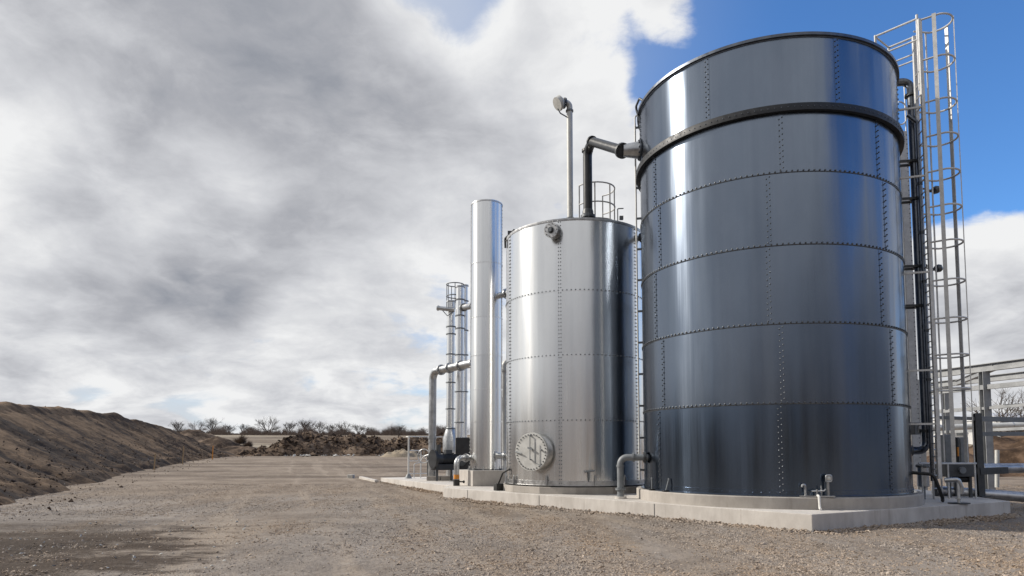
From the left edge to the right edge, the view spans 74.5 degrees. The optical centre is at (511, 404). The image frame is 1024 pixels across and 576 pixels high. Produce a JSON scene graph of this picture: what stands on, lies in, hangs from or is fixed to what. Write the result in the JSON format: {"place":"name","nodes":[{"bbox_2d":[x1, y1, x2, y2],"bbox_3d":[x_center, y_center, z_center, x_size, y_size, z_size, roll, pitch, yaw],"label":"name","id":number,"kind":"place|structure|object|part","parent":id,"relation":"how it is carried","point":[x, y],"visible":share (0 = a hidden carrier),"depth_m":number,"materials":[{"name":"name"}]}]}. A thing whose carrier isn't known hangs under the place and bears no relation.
{"place":"outdoors","nodes":[
{"label":"outdoors","id":0,"kind":"place"},
{"bbox_2d":[180,429,253,453],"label":"earth bank","id":1,"kind":"structure","parent":0,"point":[218,442],"depth_m":82.55,"materials":[{"name":"brown soil"}]},
{"bbox_2d":[238,424,248,431],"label":"bare tree","id":2,"kind":"object","parent":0,"point":[242,426],"visible":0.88,"depth_m":181.78,"materials":[{"name":"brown plant"}]},
{"bbox_2d":[443,300,455,478],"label":"stripper tower","id":3,"kind":"structure","parent":0,"point":[449,439],"depth_m":27.18,"materials":[{"name":"metal"}]},
{"bbox_2d":[436,305,454,315],"bbox_3d":[-2.688,-3.799,27.256,0.733,0.443,0.220,0,-4,-4],"label":"vent pipe","id":4,"kind":"object","parent":3,"relation":"attached to","point":[443,308],"visible":1,"depth_m":27.20,"materials":[{"name":"silver metal"}]},
{"bbox_2d":[446,282,463,306],"bbox_3d":[-2.329,-4.388,27.573,0.744,1.109,0.744,0,-4,0],"label":"safety cage","id":5,"kind":"object","parent":3,"relation":"attached to","point":[451,294],"visible":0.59,"depth_m":27.44,"materials":[{"name":"grey paint"}]},
{"bbox_2d":[454,285,464,453],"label":"stripper tower","id":6,"kind":"structure","parent":0,"point":[459,422],"depth_m":26.65,"materials":[{"name":"metal"}]},
{"bbox_2d":[456,437,469,469],"bbox_3d":[-1.856,2.067,26.064,0.620,1.600,0.610,0,-4,0],"label":"blower box","id":7,"kind":"object","parent":6,"relation":"attached to","point":[462,445],"visible":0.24,"depth_m":25.90,"materials":[{"name":"grey metal"}]},
{"bbox_2d":[459,303,470,310],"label":"link pipe","id":8,"kind":"object","parent":6,"relation":"attached to","point":[464,307],"visible":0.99,"depth_m":26.07,"materials":[{"name":"silver metal"}]},
{"bbox_2d":[462,284,468,436],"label":"stripper tower","id":9,"kind":"structure","parent":0,"point":[466,301],"depth_m":28.33,"materials":[{"name":"metal"}]},
{"bbox_2d":[0,435,1023,575],"bbox_3d":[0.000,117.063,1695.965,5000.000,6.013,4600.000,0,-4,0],"label":"ground","id":10,"kind":"structure","parent":0,"point":[284,471],"depth_m":11.73,"materials":[{"name":"beige gravel"}]},
{"bbox_2d":[0,401,241,504],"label":"earth mound","id":11,"kind":"object","parent":10,"relation":"on","point":[44,424],"visible":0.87,"depth_m":38.08,"materials":[{"name":"brown soil"}]},
{"bbox_2d":[2,406,220,482],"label":"earth clods","id":12,"kind":"object","parent":11,"relation":"on","point":[28,467],"visible":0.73,"depth_m":36.45,"materials":[{"name":"brown soil"}]},
{"bbox_2d":[0,453,246,519],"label":"damp clods","id":13,"kind":"object","parent":11,"relation":"on","point":[121,486],"visible":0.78,"depth_m":26.58,"materials":[{"name":"brown soil"}]},
{"bbox_2d":[8,449,324,571],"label":"pale stones","id":14,"kind":"object","parent":10,"relation":"on","point":[153,533],"visible":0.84,"depth_m":10.46,"materials":[{"name":"beige stone"}]},
{"bbox_2d":[170,421,183,431],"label":"bare tree","id":15,"kind":"object","parent":10,"relation":"on","point":[174,425],"visible":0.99,"depth_m":149.89,"materials":[{"name":"brown plant"}]},
{"bbox_2d":[188,421,208,430],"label":"bare tree","id":16,"kind":"object","parent":10,"relation":"on","point":[200,425],"visible":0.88,"depth_m":172.01,"materials":[{"name":"brown plant"}]},
{"bbox_2d":[204,417,220,429],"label":"bare tree","id":17,"kind":"object","parent":10,"relation":"on","point":[212,421],"visible":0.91,"depth_m":175.46,"materials":[{"name":"brown plant"}]},
{"bbox_2d":[225,423,235,431],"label":"bare tree","id":18,"kind":"object","parent":10,"relation":"on","point":[231,427],"visible":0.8,"depth_m":173.42,"materials":[{"name":"brown plant"}]},
{"bbox_2d":[231,434,248,443],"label":"bush","id":19,"kind":"object","parent":10,"relation":"on","point":[241,439],"visible":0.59,"depth_m":117.46,"materials":[{"name":"brown plant"}]},
{"bbox_2d":[241,440,253,446],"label":"bush","id":20,"kind":"object","parent":10,"relation":"on","point":[248,443],"visible":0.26,"depth_m":107.65,"materials":[{"name":"brown plant"}]},
{"bbox_2d":[255,416,280,432],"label":"bare tree","id":21,"kind":"object","parent":10,"relation":"on","point":[263,425],"visible":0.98,"depth_m":165.15,"materials":[{"name":"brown plant"}]},
{"bbox_2d":[283,421,297,431],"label":"bare tree","id":22,"kind":"object","parent":10,"relation":"on","point":[290,425],"visible":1,"depth_m":171.31,"materials":[{"name":"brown plant"}]},
{"bbox_2d":[298,418,316,429],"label":"bare tree","id":23,"kind":"object","parent":10,"relation":"on","point":[308,423],"visible":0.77,"depth_m":184.08,"materials":[{"name":"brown plant"}]},
{"bbox_2d":[310,421,327,433],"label":"bare tree","id":24,"kind":"object","parent":10,"relation":"on","point":[321,424],"visible":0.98,"depth_m":169.91,"materials":[{"name":"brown plant"}]},
{"bbox_2d":[171,422,468,435],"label":"scrub","id":25,"kind":"object","parent":10,"relation":"on","point":[250,431],"visible":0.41,"depth_m":154.44,"materials":[{"name":"brown plant"}]},
{"bbox_2d":[284,453,383,456],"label":"broken concrete","id":26,"kind":"object","parent":10,"relation":"on","point":[307,455],"visible":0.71,"depth_m":67.84,"materials":[{"name":"concrete"}]},
{"bbox_2d":[238,431,443,455],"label":"rubble bank","id":27,"kind":"structure","parent":10,"relation":"on","point":[328,449],"depth_m":75.00,"materials":[{"name":"brown soil"}]},
{"bbox_2d":[237,431,443,455],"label":"rubble clods","id":28,"kind":"object","parent":27,"relation":"on","point":[332,436],"visible":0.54,"depth_m":76.11,"materials":[{"name":"brown soil"}]},
{"bbox_2d":[334,421,351,431],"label":"bare tree","id":29,"kind":"object","parent":10,"relation":"on","point":[341,426],"visible":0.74,"depth_m":166.10,"materials":[{"name":"brown plant"}]},
{"bbox_2d":[350,425,368,433],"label":"bare tree","id":30,"kind":"object","parent":10,"relation":"on","point":[364,429],"visible":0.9,"depth_m":183.61,"materials":[{"name":"brown plant"}]},
{"bbox_2d":[359,476,377,481],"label":"kerb","id":31,"kind":"structure","parent":10,"relation":"on","point":[368,479],"depth_m":30.05,"materials":[{"name":"concrete"}]},
{"bbox_2d":[390,423,406,437],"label":"bare tree","id":32,"kind":"object","parent":10,"relation":"on","point":[399,429],"visible":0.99,"depth_m":137.78,"materials":[{"name":"brown plant"}]},
{"bbox_2d":[380,449,421,456],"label":"sand heap","id":33,"kind":"object","parent":10,"relation":"on","point":[400,453],"visible":0.84,"depth_m":65.09,"materials":[{"name":"beige sand"}]},
{"bbox_2d":[381,477,453,492],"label":"foundation slab","id":34,"kind":"structure","parent":10,"relation":"on","point":[421,482],"depth_m":25.17,"materials":[{"name":"concrete"}]},
{"bbox_2d":[417,449,427,475],"bbox_3d":[-3.472,2.351,26.659,0.541,1.216,0.565,0,-4,0],"label":"handwheel valve","id":35,"kind":"object","parent":34,"relation":"on","point":[424,456],"visible":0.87,"depth_m":26.57,"materials":[{"name":"grey paint"}]},
{"bbox_2d":[405,436,442,478],"bbox_3d":[-3.458,2.236,28.792,2.485,1.769,0.307,3,-5,-38],"label":"hand rail","id":36,"kind":"object","parent":34,"relation":"on","point":[408,475],"visible":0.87,"depth_m":28.23,"materials":[{"name":"grey metal"}]},
{"bbox_2d":[427,476,440,480],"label":"footing block","id":37,"kind":"structure","parent":34,"relation":"on","point":[431,478],"depth_m":25.86,"materials":[{"name":"concrete"}]},
{"bbox_2d":[428,360,469,475],"bbox_3d":[-2.316,0.546,25.298,0.410,4.308,3.135,3,-5,-35],"label":"gooseneck pipe","id":38,"kind":"object","parent":37,"relation":"on","point":[459,365],"visible":0.99,"depth_m":26.25,"materials":[{"name":"silver metal"}]},
{"bbox_2d":[428,445,459,480],"bbox_3d":[-2.547,2.200,25.587,1.050,1.368,0.720,2,-5,-32],"label":"pump","id":39,"kind":"object","parent":34,"relation":"on","point":[438,460],"visible":0.94,"depth_m":25.39,"materials":[{"name":"black metal"}]},
{"bbox_2d":[441,476,452,480],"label":"footing block","id":40,"kind":"structure","parent":34,"relation":"on","point":[445,478],"depth_m":25.86,"materials":[{"name":"concrete"}]},
{"bbox_2d":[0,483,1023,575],"bbox_3d":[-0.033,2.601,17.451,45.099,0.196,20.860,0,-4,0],"label":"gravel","id":41,"kind":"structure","parent":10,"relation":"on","point":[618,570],"depth_m":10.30,"materials":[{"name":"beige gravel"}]},
{"bbox_2d":[374,481,1023,534],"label":"gravel edge","id":42,"kind":"object","parent":10,"relation":"on","point":[938,522],"visible":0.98,"depth_m":13.80,"materials":[{"name":"stone"}]},
{"bbox_2d":[443,485,1010,532],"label":"foundation slab","id":43,"kind":"structure","parent":10,"relation":"on","point":[931,508],"depth_m":13.91,"materials":[{"name":"concrete"}]},
{"bbox_2d":[453,454,470,485],"bbox_3d":[-1.554,2.118,22.035,0.381,1.036,0.850,-2,-5,31],"label":"drain elbow","id":44,"kind":"object","parent":43,"relation":"on","point":[464,458],"visible":0.99,"depth_m":21.75,"materials":[{"name":"silver metal"}]},
{"bbox_2d":[459,470,504,485],"bbox_3d":[-1.075,2.403,22.224,1.517,0.493,1.495,1,-4,-9],"label":"column pedestal","id":45,"kind":"object","parent":43,"relation":"on","point":[480,477],"depth_m":21.58,"materials":[{"name":"concrete"}]},
{"bbox_2d":[468,199,503,469],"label":"scrubber column","id":46,"kind":"structure","parent":45,"relation":"on","point":[486,369],"depth_m":22.34,"materials":[{"name":"metal"}]},
{"bbox_2d":[497,451,505,460],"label":"link pipe","id":47,"kind":"object","parent":46,"relation":"attached to","point":[501,455],"visible":0.34,"depth_m":21.85,"materials":[{"name":"silver metal"}]},
{"bbox_2d":[494,468,509,490],"bbox_3d":[-0.289,2.102,18.964,0.236,0.639,0.548,3,-5,-34],"label":"bent hose","id":48,"kind":"object","parent":43,"relation":"on","point":[498,486],"visible":1,"depth_m":19.00,"materials":[{"name":"black rubber"}]},
{"bbox_2d":[502,360,505,477],"bbox_3d":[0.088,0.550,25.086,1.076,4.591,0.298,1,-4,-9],"label":"riser pipe","id":49,"kind":"object","parent":43,"relation":"on","point":[504,409],"visible":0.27,"depth_m":24.95,"materials":[{"name":"metal"}]},
{"bbox_2d":[503,483,638,493],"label":"tank plinth","id":50,"kind":"structure","parent":43,"relation":"on","point":[564,490],"depth_m":17.51,"materials":[{"name":"concrete"}]},
{"bbox_2d":[504,217,643,486],"bbox_3d":[1.860,-1.362,19.651,4.170,7.293,4.393,0,-4,0],"label":"process tank","id":51,"kind":"object","parent":50,"relation":"on","point":[571,372],"visible":0.89,"depth_m":17.95,"materials":[{"name":"metal"}]},
{"bbox_2d":[497,289,505,298],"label":"link pipe","id":52,"kind":"object","parent":51,"relation":"attached to","point":[502,294],"visible":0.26,"depth_m":22.23,"materials":[{"name":"silver metal"}]},
{"bbox_2d":[504,229,514,247],"bbox_3d":[-0.111,-4.803,19.469,0.149,0.369,0.672,2,-4,-23],"label":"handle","id":53,"kind":"object","parent":51,"relation":"attached to","point":[509,232],"visible":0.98,"depth_m":19.70,"materials":[{"name":"grey paint"}]},
{"bbox_2d":[553,95,573,217],"bbox_3d":[1.472,-6.849,19.025,0.609,3.846,0.407,0,-4,-6],"label":"vent pipe","id":54,"kind":"object","parent":51,"relation":"on","point":[560,103],"visible":0.91,"depth_m":19.06,"materials":[{"name":"metal"}]},
{"bbox_2d":[585,470,594,481],"bbox_3d":[2.011,1.847,17.453,0.265,0.313,0.139,0,-4,0],"label":"drain tap","id":55,"kind":"object","parent":51,"relation":"attached to","point":[589,474],"visible":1,"depth_m":17.41,"materials":[{"name":"grey paint"}]},
{"bbox_2d":[579,181,615,219],"bbox_3d":[2.495,-5.537,18.889,0.740,1.170,1.140,-4,-6,45],"label":"guard rail","id":56,"kind":"object","parent":51,"relation":"on","point":[602,201],"visible":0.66,"depth_m":18.60,"materials":[{"name":"silver metal"}]},
{"bbox_2d":[581,135,626,217],"bbox_3d":[2.391,-6.174,17.571,0.398,2.277,2.220,2,-4,-21],"label":"gas pipe","id":57,"kind":"object","parent":51,"relation":"on","point":[593,142],"visible":0.79,"depth_m":18.26,"materials":[{"name":"black metal"}]},
{"bbox_2d":[617,208,623,220],"bbox_3d":[2.962,-5.162,18.416,0.178,0.436,0.080,0,-4,0],"label":"sensor post","id":58,"kind":"object","parent":51,"relation":"on","point":[620,217],"visible":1,"depth_m":18.40,"materials":[{"name":"grey metal"}]},
{"bbox_2d":[615,452,647,498],"bbox_3d":[2.797,1.651,15.780,0.788,1.095,0.277,-1,-4,10],"label":"feed elbow","id":59,"kind":"object","parent":43,"relation":"on","point":[620,489],"visible":1,"depth_m":15.74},
{"bbox_2d":[637,486,923,509],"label":"tank plinth","id":60,"kind":"structure","parent":43,"relation":"on","point":[835,503],"depth_m":13.04,"materials":[{"name":"concrete"}]},
{"bbox_2d":[623,31,917,496],"bbox_3d":[5.896,-2.775,16.123,6.315,9.510,6.007,0,-4,0],"label":"storage tank","id":61,"kind":"object","parent":60,"relation":"on","point":[774,324],"visible":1,"depth_m":13.56,"materials":[{"name":"blue metal"}]},
{"bbox_2d":[635,98,641,121],"bbox_3d":[3.134,-7.246,16.469,0.166,0.397,0.627,0,-4,0],"label":"rim handle","id":62,"kind":"object","parent":61,"relation":"attached to","point":[636,105],"visible":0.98,"depth_m":16.68,"materials":[{"name":"grey paint"}]},
{"bbox_2d":[634,115,643,479],"bbox_3d":[3.236,-2.778,16.870,0.241,9.283,0.043,-1,-4,15],"label":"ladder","id":63,"kind":"object","parent":61,"relation":"attached to","point":[637,249],"visible":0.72,"depth_m":16.87,"materials":[{"name":"silver metal"}]},
{"bbox_2d":[874,14,920,103],"bbox_3d":[9.347,-8.098,16.132,0.781,1.812,0.959,4,-5,-42],"label":"platform rail","id":64,"kind":"object","parent":61,"relation":"on","point":[876,38],"visible":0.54,"depth_m":15.97,"materials":[{"name":"silver metal"}]},
{"bbox_2d":[897,78,928,455],"bbox_3d":[9.179,-3.299,15.644,0.760,8.988,0.559,0,-4,0],"label":"overflow pipe","id":65,"kind":"object","parent":61,"relation":"attached to","point":[908,85],"visible":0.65,"depth_m":15.56,"materials":[{"name":"metal"}]},
{"bbox_2d":[911,422,920,434],"bbox_3d":[9.598,0.561,15.880,0.360,0.280,0.339,0,-4,0],"label":"inlet box","id":66,"kind":"object","parent":65,"relation":"attached to","point":[915,429],"visible":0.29,"depth_m":15.76,"materials":[{"name":"grey paint"}]},
{"bbox_2d":[923,186,939,193],"bbox_3d":[9.765,-5.035,15.719,0.514,0.186,0.198,1,-4,-17],"label":"valve head","id":67,"kind":"object","parent":65,"relation":"attached to","point":[935,189],"visible":0.66,"depth_m":15.71},
{"bbox_2d":[926,264,942,271],"bbox_3d":[9.740,-3.172,15.588,0.514,0.186,0.198,1,-4,-17],"label":"valve head","id":68,"kind":"object","parent":65,"relation":"attached to","point":[939,268],"visible":0.6,"depth_m":15.57},
{"bbox_2d":[898,12,974,478],"bbox_3d":[9.498,-3.584,15.253,1.250,10.453,0.767,-2,-5,28],"label":"caged ladder","id":69,"kind":"object","parent":61,"relation":"attached to","point":[929,248],"visible":1,"depth_m":15.09,"materials":[{"name":"silver metal"}]},
{"bbox_2d":[906,114,934,480],"bbox_3d":[9.318,-2.537,15.363,0.271,8.505,0.118,-3,-5,39],"label":"sample pipe","id":70,"kind":"object","parent":69,"relation":"attached to","point":[924,289],"visible":1,"depth_m":15.29,"materials":[{"name":"metal"}]},
{"bbox_2d":[820,474,831,495],"bbox_3d":[5.977,1.543,12.808,0.230,0.437,0.040,-1,-4,8],"label":"gauge post","id":71,"kind":"object","parent":60,"relation":"on","point":[828,477],"visible":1,"depth_m":12.79,"materials":[{"name":"metal"}]},
{"bbox_2d":[799,489,834,509],"bbox_3d":[5.780,1.784,12.715,0.620,0.400,0.268,-1,-4,11],"label":"drain valve","id":72,"kind":"object","parent":43,"relation":"on","point":[819,499],"visible":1,"depth_m":12.77,"materials":[{"name":"silver metal"}]},
{"bbox_2d":[801,484,805,495],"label":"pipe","id":73,"kind":"object","parent":72,"relation":"attached to","point":[802,485],"visible":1,"depth_m":12.83,"materials":[{"name":"grey metal"}]},
{"bbox_2d":[898,87,920,470],"bbox_3d":[9.968,-3.340,16.869,0.247,9.976,0.059,0,-4,0],"label":"cable ladder","id":74,"kind":"object","parent":43,"relation":"on","point":[910,313],"visible":0.84,"depth_m":16.80,"materials":[{"name":"metal"}]},
{"bbox_2d":[915,464,929,498],"bbox_3d":[9.531,1.785,15.614,0.300,0.804,0.300,0,-4,0],"label":"filter canister","id":75,"kind":"object","parent":43,"relation":"on","point":[926,480],"visible":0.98,"depth_m":15.53,"materials":[{"name":"grey paint"}]},
{"bbox_2d":[913,471,944,501],"bbox_3d":[9.015,1.763,14.443,0.749,0.671,0.337,1,-4,-8],"label":"hose","id":76,"kind":"object","parent":43,"relation":"on","point":[933,476],"visible":0.98,"depth_m":14.35,"materials":[{"name":"black rubber"}]},
{"bbox_2d":[924,216,942,498],"bbox_3d":[9.857,-1.177,15.821,0.240,6.744,0.040,0,-4,0],"label":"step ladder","id":77,"kind":"object","parent":43,"relation":"on","point":[933,488],"visible":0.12,"depth_m":15.71,"materials":[{"name":"grey metal"}]},
{"bbox_2d":[918,463,976,498],"bbox_3d":[10.150,1.767,15.665,1.563,0.848,0.044,1,-4,-11],"label":"rail","id":78,"kind":"object","parent":43,"relation":"on","point":[975,483],"visible":0.84,"depth_m":15.67,"materials":[{"name":"grey metal"}]},
{"bbox_2d":[929,464,973,497],"bbox_3d":[10.755,1.836,16.427,0.704,0.816,0.770,0,-4,0],"label":"pump skid","id":79,"kind":"object","parent":43,"relation":"on","point":[964,472],"visible":0.58,"depth_m":16.14,"materials":[{"name":"grey paint"}]},
{"bbox_2d":[934,435,955,462],"bbox_3d":[10.637,1.087,16.514,0.296,0.698,0.400,0,-4,0],"label":"control cabinet","id":80,"kind":"object","parent":79,"relation":"on","point":[948,457],"visible":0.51,"depth_m":16.35,"materials":[{"name":"grey metal"}]},
{"bbox_3d":[10.637,1.076,16.350,0.246,0.638,0.020,0,-4,0],"label":"door","id":81,"kind":"part","parent":80,"relation":"part of","materials":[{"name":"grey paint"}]},
{"bbox_2d":[955,437,968,462],"bbox_3d":[10.888,1.110,16.413,0.282,0.634,0.400,0,-4,0],"label":"control cabinet","id":82,"kind":"object","parent":79,"relation":"on","point":[959,441],"visible":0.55,"depth_m":16.25,"materials":[{"name":"grey metal"}]},
{"bbox_3d":[10.911,1.099,16.248,0.186,0.574,0.020,0,-4,0],"label":"door","id":83,"kind":"part","parent":82,"relation":"part of","materials":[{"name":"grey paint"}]},
{"bbox_2d":[944,477,970,503],"bbox_3d":[9.389,1.813,14.243,0.370,0.553,0.342,2,-4,-23],"label":"pipe stand","id":84,"kind":"object","parent":43,"relation":"on","point":[960,486],"visible":1,"depth_m":14.19,"materials":[{"name":"grey paint"}]},
{"bbox_2d":[931,486,1023,501],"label":"insulated pipe","id":85,"kind":"object","parent":43,"relation":"on","point":[1017,496],"visible":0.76,"depth_m":16.56,"materials":[{"name":"metal"}]},
{"bbox_2d":[940,413,1023,496],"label":"pipe rack","id":86,"kind":"object","parent":43,"relation":"on","point":[979,434],"visible":0.87,"depth_m":16.58,"materials":[{"name":"grey metal"}]},
{"bbox_2d":[933,422,1023,430],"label":"insulated pipe","id":87,"kind":"object","parent":86,"relation":"on","point":[997,425],"visible":0.41,"depth_m":27.46,"materials":[{"name":"metal"}]},
{"bbox_2d":[933,415,962,442],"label":"shed","id":88,"kind":"structure","parent":10,"relation":"on","point":[958,422],"depth_m":120.08,"materials":[{"name":"grey paint"}]},
{"bbox_2d":[917,358,1023,489],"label":"steel frame","id":89,"kind":"object","parent":10,"relation":"on","point":[982,377],"visible":0.49,"depth_m":20.41,"materials":[{"name":"grey metal"}]},
{"bbox_2d":[984,463,1023,472],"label":"insulated pipe","id":90,"kind":"object","parent":89,"relation":"attached to","point":[1015,467],"visible":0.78,"depth_m":17.27,"materials":[{"name":"metal"}]},
{"bbox_2d":[961,388,1023,436],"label":"bare tree","id":91,"kind":"object","parent":10,"relation":"on","point":[1003,414],"visible":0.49,"depth_m":61.34,"materials":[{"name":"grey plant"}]},
{"bbox_2d":[967,413,1023,443],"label":"shed","id":92,"kind":"structure","parent":10,"relation":"on","point":[970,437],"depth_m":118.08,"materials":[{"name":"grey paint"}]},
{"bbox_2d":[995,450,998,486],"bbox_3d":[13.623,1.795,18.921,0.162,1.050,0.110,0,-4,0],"label":"insulated pipe","id":93,"kind":"object","parent":10,"relation":"on","point":[996,461],"visible":0.68,"depth_m":18.89,"materials":[{"name":"metal"}]},
{"bbox_2d":[0,0,1023,434],"label":"sky","id":94,"kind":"structure","parent":0,"point":[236,213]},
{"bbox_2d":[912,431,1023,476],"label":"clay bank","id":95,"kind":"structure","parent":0,"point":[1010,449],"depth_m":35.10,"materials":[{"name":"brown soil"}]}
]}

